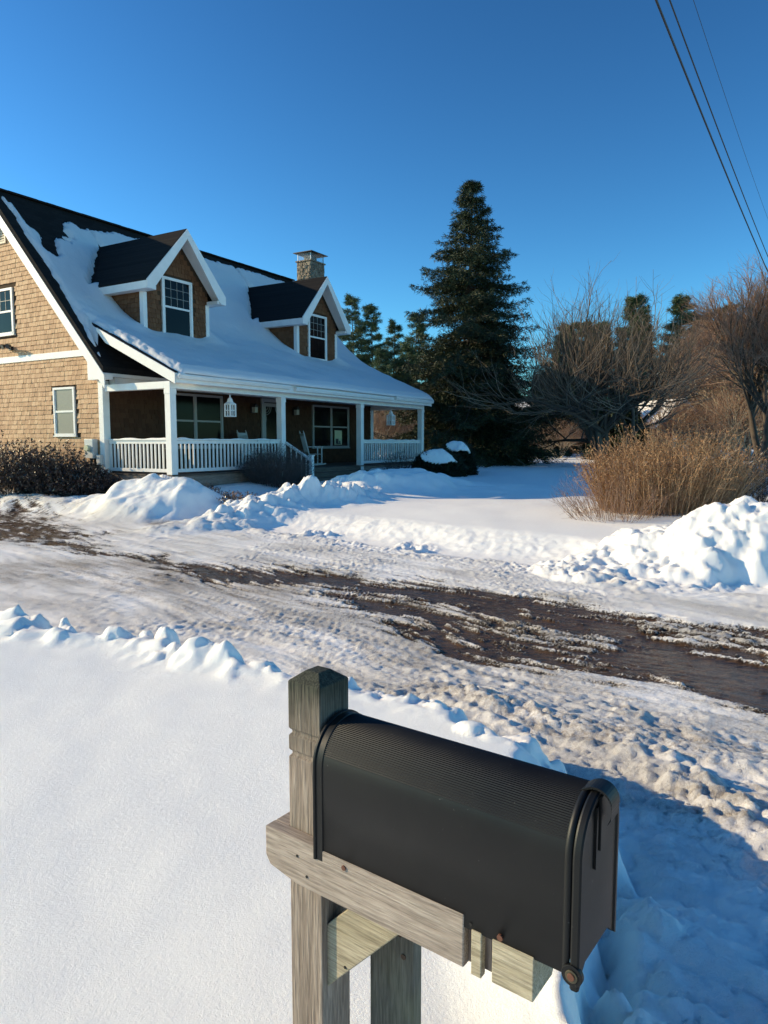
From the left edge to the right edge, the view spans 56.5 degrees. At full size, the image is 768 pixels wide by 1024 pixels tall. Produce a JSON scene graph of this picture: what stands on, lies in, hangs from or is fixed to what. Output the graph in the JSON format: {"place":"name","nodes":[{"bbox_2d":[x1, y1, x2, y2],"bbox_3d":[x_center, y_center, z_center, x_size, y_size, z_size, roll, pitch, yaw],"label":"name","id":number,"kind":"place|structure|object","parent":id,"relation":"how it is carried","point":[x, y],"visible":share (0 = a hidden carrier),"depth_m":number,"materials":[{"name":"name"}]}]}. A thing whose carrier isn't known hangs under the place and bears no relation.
{"place":"outdoors","nodes":[
{"label":"outdoors","id":0,"kind":"place"},
{"bbox_2d":[0,604,580,1023],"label":"snow field","id":1,"kind":"structure","parent":0,"point":[144,790],"depth_m":2.61,"materials":[{"name":"snow"}]},
{"bbox_2d":[370,935,420,1023],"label":"old plank","id":2,"kind":"object","parent":1,"relation":"on","point":[395,976],"visible":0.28,"depth_m":1.46,"materials":[{"name":"grey wood"}]},
{"bbox_2d":[266,666,552,1023],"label":"mailbox post","id":3,"kind":"object","parent":1,"relation":"on","point":[347,920],"visible":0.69,"depth_m":1.40,"materials":[{"name":"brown wood"}]},
{"bbox_2d":[312,709,619,991],"bbox_3d":[0.132,0.551,1.268,0.552,0.292,0.173,4,7,36],"label":"mailbox","id":4,"kind":"object","parent":3,"relation":"attached to","point":[519,855],"visible":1,"depth_m":1.17,"materials":[{"name":"black metal"}]},
{"bbox_2d":[569,789,618,991],"bbox_3d":[0.333,0.568,1.122,0.014,0.287,0.167,4,7,36],"label":"door","id":5,"kind":"structure","parent":4,"relation":"in","point":[594,892],"depth_m":1.09,"materials":[{"name":"black metal"}]},
{"bbox_2d":[0,492,767,1023],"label":"driveway","id":6,"kind":"structure","parent":0,"point":[646,698],"depth_m":6.17,"materials":[{"name":"white snow"}]},
{"bbox_2d":[0,0,767,395],"label":"sky","id":7,"kind":"structure","parent":0,"point":[348,132],"materials":[{"name":"blue"}]},
{"bbox_2d":[1,449,767,592],"bbox_3d":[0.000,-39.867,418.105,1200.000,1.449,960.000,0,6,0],"label":"snow lawn","id":8,"kind":"structure","parent":0,"point":[508,512],"depth_m":13.75,"materials":[{"name":"snow"}]},
{"bbox_2d":[0,430,75,495],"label":"dark leafy shrub","id":9,"kind":"object","parent":8,"relation":"on","point":[5,490],"visible":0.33,"depth_m":19.47,"materials":[{"name":"brown plant"}]},
{"bbox_2d":[0,439,105,495],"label":"dark leafy shrub","id":10,"kind":"object","parent":8,"relation":"on","point":[41,470],"visible":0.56,"depth_m":18.92,"materials":[{"name":"brown plant"}]},
{"bbox_2d":[44,465,122,496],"bbox_3d":[-7.966,-0.764,19.001,1.950,1.071,1.867,-1,6,-7],"label":"dark leafy shrub","id":11,"kind":"object","parent":8,"relation":"on","point":[98,484],"visible":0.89,"depth_m":18.51,"materials":[{"name":"black plant"}]},
{"bbox_2d":[197,481,218,492],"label":"dry plant","id":12,"kind":"object","parent":8,"relation":"on","point":[212,487],"visible":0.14,"depth_m":18.12,"materials":[{"name":"brown plant"}]},
{"bbox_2d":[0,188,433,489],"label":"house","id":13,"kind":"structure","parent":8,"relation":"on","point":[62,379],"depth_m":21.35,"materials":[{"name":"brown"}]},
{"bbox_2d":[0,287,15,336],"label":"window","id":14,"kind":"structure","parent":13,"relation":"in","point":[7,317],"depth_m":21.44,"materials":[{"name":"white paint"}]},
{"bbox_2d":[52,387,77,436],"bbox_3d":[-9.136,-2.854,20.426,1.020,1.405,0.075,3,7,31],"label":"window","id":15,"kind":"structure","parent":13,"relation":"in","point":[64,398],"depth_m":20.43,"materials":[{"name":"white paint"}]},
{"bbox_2d":[121,438,165,438],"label":"rail snow","id":16,"kind":"structure","parent":13,"relation":"on","point":[147,438],"depth_m":18.90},
{"bbox_2d":[164,393,223,448],"bbox_3d":[-5.926,-2.845,22.483,0.075,1.705,2.490,3,7,31],"label":"window","id":17,"kind":"structure","parent":13,"relation":"in","point":[198,416],"depth_m":22.63,"materials":[{"name":"grey plastic"}]},
{"bbox_2d":[1,196,433,400],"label":"roof snow","id":18,"kind":"structure","parent":13,"relation":"on","point":[238,343],"depth_m":22.43,"materials":[{"name":"white snow"}]},
{"bbox_2d":[177,437,263,438],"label":"rail snow","id":19,"kind":"structure","parent":13,"relation":"on","point":[210,438],"depth_m":18.96,"materials":[{"name":"white snow"}]},
{"bbox_2d":[224,395,235,416],"bbox_3d":[-4.365,-3.045,20.271,0.240,0.685,0.240,3,7,31],"label":"hanging lantern","id":20,"kind":"object","parent":13,"relation":"hanging from","point":[229,402],"visible":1,"depth_m":20.22,"materials":[{"name":"white paint"}]},
{"bbox_2d":[237,430,264,465],"bbox_3d":[-4.401,-2.108,23.715,0.900,1.227,0.640,2,6,21],"label":"rocking chair","id":21,"kind":"object","parent":13,"relation":"on","point":[240,435],"visible":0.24,"depth_m":23.72,"materials":[{"name":"grey paint"}]},
{"bbox_2d":[260,398,276,458],"bbox_3d":[-3.976,-2.861,25.695,0.070,2.380,1.280,3,7,31],"label":"door","id":22,"kind":"structure","parent":13,"relation":"in","point":[268,406],"depth_m":25.45,"materials":[{"name":"grey plastic"}]},
{"bbox_2d":[298,431,325,464],"bbox_3d":[-2.591,-2.294,25.616,0.900,1.227,0.640,-2,6,-21],"label":"rocking chair","id":23,"kind":"object","parent":13,"relation":"on","point":[304,442],"visible":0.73,"depth_m":25.50,"materials":[{"name":"grey paint"}]},
{"bbox_2d":[312,405,349,448],"bbox_3d":[-2.118,-3.409,28.797,0.075,1.695,2.580,3,7,31],"label":"window","id":24,"kind":"structure","parent":13,"relation":"in","point":[330,424],"depth_m":28.72,"materials":[{"name":"grey plastic"}]},
{"bbox_2d":[387,409,394,424],"bbox_3d":[0.270,-3.760,27.953,0.250,0.728,0.250,3,7,31],"label":"hanging lantern","id":25,"kind":"object","parent":13,"relation":"hanging from","point":[390,418],"visible":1,"depth_m":27.90,"materials":[{"name":"white paint"}]},
{"bbox_2d":[216,487,231,499],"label":"dry plant","id":26,"kind":"object","parent":8,"relation":"on","point":[221,492],"visible":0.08,"depth_m":18.00,"materials":[{"name":"brown plant"}]},
{"bbox_2d":[218,490,245,500],"bbox_3d":[-3.742,-0.268,17.164,1.114,0.488,0.986,0,6,0],"label":"dry plant","id":27,"kind":"object","parent":8,"relation":"on","point":[230,494],"visible":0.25,"depth_m":17.27,"materials":[{"name":"plant"}]},
{"bbox_2d":[219,490,259,504],"bbox_3d":[-3.283,-0.237,16.537,1.106,0.522,0.890,0,6,0],"label":"dry plant","id":28,"kind":"object","parent":8,"relation":"on","point":[224,501],"visible":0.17,"depth_m":16.64,"materials":[{"name":"brown plant"}]},
{"bbox_2d":[235,443,317,487],"bbox_3d":[-3.107,-1.327,20.736,2.388,1.559,2.412,3,6,25],"label":"round shrub","id":29,"kind":"object","parent":8,"relation":"on","point":[264,469],"visible":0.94,"depth_m":20.32,"materials":[{"name":"plant"}]},
{"bbox_2d":[338,293,373,362],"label":"pine tree","id":30,"kind":"object","parent":8,"relation":"on","point":[353,336],"visible":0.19,"depth_m":67.86,"materials":[{"name":"green plant"}]},
{"bbox_2d":[353,303,392,373],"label":"pine tree","id":31,"kind":"object","parent":8,"relation":"on","point":[372,326],"visible":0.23,"depth_m":67.28,"materials":[{"name":"green plant"}]},
{"bbox_2d":[369,346,404,437],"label":"pine tree","id":32,"kind":"object","parent":8,"relation":"on","point":[386,364],"visible":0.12,"depth_m":58.69,"materials":[{"name":"green plant"}]},
{"bbox_2d":[383,319,404,372],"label":"pine tree","id":33,"kind":"object","parent":8,"relation":"on","point":[392,329],"visible":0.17,"depth_m":70.07,"materials":[{"name":"green plant"}]},
{"bbox_2d":[373,410,416,449],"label":"brush tree","id":34,"kind":"object","parent":8,"relation":"on","point":[385,430],"visible":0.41,"depth_m":42.85,"materials":[{"name":"beige plant"}]},
{"bbox_2d":[377,446,419,469],"bbox_3d":[0.687,-1.819,26.270,1.869,1.309,2.019,3,6,26],"label":"round shrub","id":35,"kind":"object","parent":8,"relation":"on","point":[403,465],"visible":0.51,"depth_m":26.13,"materials":[{"name":"green plant"}]},
{"bbox_2d":[373,410,425,439],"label":"brush tree","id":36,"kind":"object","parent":8,"relation":"on","point":[407,427],"visible":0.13,"depth_m":44.18,"materials":[{"name":"beige plant"}]},
{"bbox_2d":[392,341,424,450],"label":"pine tree","id":37,"kind":"object","parent":8,"relation":"on","point":[406,348],"visible":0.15,"depth_m":59.33,"materials":[{"name":"green plant"}]},
{"bbox_2d":[394,313,434,383],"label":"pine tree","id":38,"kind":"object","parent":8,"relation":"on","point":[420,328],"visible":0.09,"depth_m":64.34,"materials":[{"name":"green plant"}]},
{"bbox_2d":[410,445,469,476],"bbox_3d":[1.972,-1.773,25.855,2.221,1.340,1.987,0,6,0],"label":"evergreen shrub","id":39,"kind":"object","parent":8,"relation":"on","point":[459,468],"visible":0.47,"depth_m":25.23,"materials":[{"name":"green plant"}]},
{"bbox_2d":[420,449,456,464],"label":"snow","id":40,"kind":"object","parent":39,"relation":"on","point":[439,456],"visible":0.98,"depth_m":25.12,"materials":[{"name":"white snow"}]},
{"bbox_2d":[443,436,483,474],"bbox_3d":[2.704,-2.002,26.485,1.725,1.687,1.777,-4,7,-34],"label":"evergreen shrub","id":41,"kind":"object","parent":8,"relation":"on","point":[470,461],"visible":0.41,"depth_m":26.09,"materials":[{"name":"green plant"}]},
{"bbox_2d":[446,441,469,453],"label":"snow","id":42,"kind":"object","parent":41,"relation":"on","point":[456,446],"visible":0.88,"depth_m":26.00,"materials":[{"name":"white snow"}]},
{"bbox_2d":[373,179,575,467],"bbox_3d":[4.394,-7.865,36.237,12.144,17.240,10.994,0,6,0],"label":"spruce tree","id":43,"kind":"object","parent":8,"relation":"on","point":[471,307],"visible":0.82,"depth_m":34.52,"materials":[{"name":"green plant"}]},
{"bbox_2d":[524,370,581,455],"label":"conifer tree","id":44,"kind":"object","parent":8,"relation":"on","point":[571,446],"visible":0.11,"depth_m":54.23,"materials":[{"name":"green plant"}]},
{"bbox_2d":[529,420,584,457],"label":"brush tree","id":45,"kind":"object","parent":8,"relation":"on","point":[565,432],"visible":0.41,"depth_m":49.34,"materials":[{"name":"beige plant"}]},
{"bbox_2d":[539,321,582,452],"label":"pine tree","id":46,"kind":"object","parent":8,"relation":"on","point":[580,446],"visible":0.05,"depth_m":62.16,"materials":[{"name":"green plant"}]},
{"bbox_2d":[435,255,745,465],"bbox_3d":[9.433,-5.769,31.061,11.437,10.014,12.212,3,7,31],"label":"apple tree","id":47,"kind":"object","parent":8,"relation":"on","point":[581,409],"visible":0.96,"depth_m":30.40,"materials":[{"name":"brown plant"}]},
{"bbox_2d":[572,321,611,451],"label":"pine tree","id":48,"kind":"object","parent":8,"relation":"on","point":[584,446],"visible":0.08,"depth_m":64.29,"materials":[{"name":"green plant"}]},
{"bbox_2d":[592,321,618,451],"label":"pine tree","id":49,"kind":"object","parent":8,"relation":"on","point":[604,342],"visible":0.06,"depth_m":67.07,"materials":[{"name":"green plant"}]},
{"bbox_2d":[580,407,660,460],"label":"bush","id":50,"kind":"object","parent":8,"relation":"on","point":[614,431],"visible":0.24,"depth_m":42.89,"materials":[{"name":"green plant"}]},
{"bbox_2d":[549,458,696,521],"bbox_3d":[4.308,-0.346,13.371,2.744,1.422,2.564,0,6,0],"label":"dry bush","id":51,"kind":"object","parent":8,"relation":"on","point":[597,509],"visible":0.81,"depth_m":13.09,"materials":[{"name":"brown plant"}]},
{"bbox_2d":[600,291,658,417],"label":"pine tree","id":52,"kind":"object","parent":8,"relation":"on","point":[638,301],"visible":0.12,"depth_m":63.76,"materials":[{"name":"green plant"}]},
{"bbox_2d":[635,313,659,393],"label":"pine tree","id":53,"kind":"object","parent":8,"relation":"on","point":[649,316],"visible":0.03,"depth_m":66.22,"materials":[{"name":"green plant"}]},
{"bbox_2d":[569,414,767,515],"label":"dry bush","id":54,"kind":"object","parent":8,"relation":"on","point":[706,478],"visible":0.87,"depth_m":13.43,"materials":[{"name":"plant"}]},
{"bbox_2d":[638,398,704,454],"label":"red barn","id":55,"kind":"structure","parent":8,"relation":"on","point":[647,409],"depth_m":55.99,"materials":[{"name":"white paint"}]},
{"bbox_2d":[649,292,717,439],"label":"pine tree","id":56,"kind":"object","parent":8,"relation":"on","point":[676,308],"visible":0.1,"depth_m":64.09,"materials":[{"name":"green plant"}]},
{"bbox_2d":[639,392,732,449],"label":"brush tree","id":57,"kind":"object","parent":8,"relation":"on","point":[676,416],"visible":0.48,"depth_m":43.79,"materials":[{"name":"beige plant"}]},
{"bbox_2d":[644,298,767,455],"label":"bare tree","id":58,"kind":"object","parent":8,"relation":"on","point":[705,388],"visible":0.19,"depth_m":44.85,"materials":[{"name":"beige plant"}]},
{"bbox_2d":[691,313,721,450],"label":"pine tree","id":59,"kind":"object","parent":8,"relation":"on","point":[691,335],"visible":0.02,"depth_m":64.89,"materials":[{"name":"green plant"}]},
{"bbox_2d":[659,377,767,459],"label":"brush tree","id":60,"kind":"object","parent":8,"relation":"on","point":[728,417],"visible":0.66,"depth_m":42.17,"materials":[{"name":"beige plant"}]},
{"bbox_2d":[670,405,761,454],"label":"brush tree","id":61,"kind":"object","parent":8,"relation":"on","point":[716,433],"visible":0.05,"depth_m":54.99,"materials":[{"name":"beige plant"}]},
{"bbox_2d":[676,248,767,463],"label":"bare tree","id":62,"kind":"object","parent":8,"relation":"on","point":[750,325],"visible":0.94,"depth_m":35.64,"materials":[{"name":"brown plant"}]},
{"bbox_2d":[699,302,752,449],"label":"pine tree","id":63,"kind":"object","parent":8,"relation":"on","point":[722,389],"depth_m":64.15,"materials":[{"name":"green plant"}]},
{"bbox_2d":[705,392,762,445],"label":"brush tree","id":64,"kind":"object","parent":8,"relation":"on","point":[759,424],"visible":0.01,"depth_m":51.98,"materials":[{"name":"beige plant"}]},
{"bbox_2d":[725,439,767,503],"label":"dark shrub","id":65,"kind":"object","parent":8,"relation":"on","point":[758,497],"visible":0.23,"depth_m":15.58,"materials":[{"name":"brown plant"}]},
{"bbox_2d":[655,0,767,271],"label":"overhead wire","id":66,"kind":"object","parent":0,"point":[676,50],"visible":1,"depth_m":11.98,"materials":[{"name":"black"}]},
{"bbox_2d":[669,0,767,256],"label":"overhead wire","id":67,"kind":"object","parent":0,"point":[711,112],"visible":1,"depth_m":13.13,"materials":[{"name":"black"}]},
{"bbox_2d":[693,0,767,217],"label":"overhead wire","id":68,"kind":"object","parent":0,"point":[724,94],"visible":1,"depth_m":12.66,"materials":[{"name":"black"}]}
]}

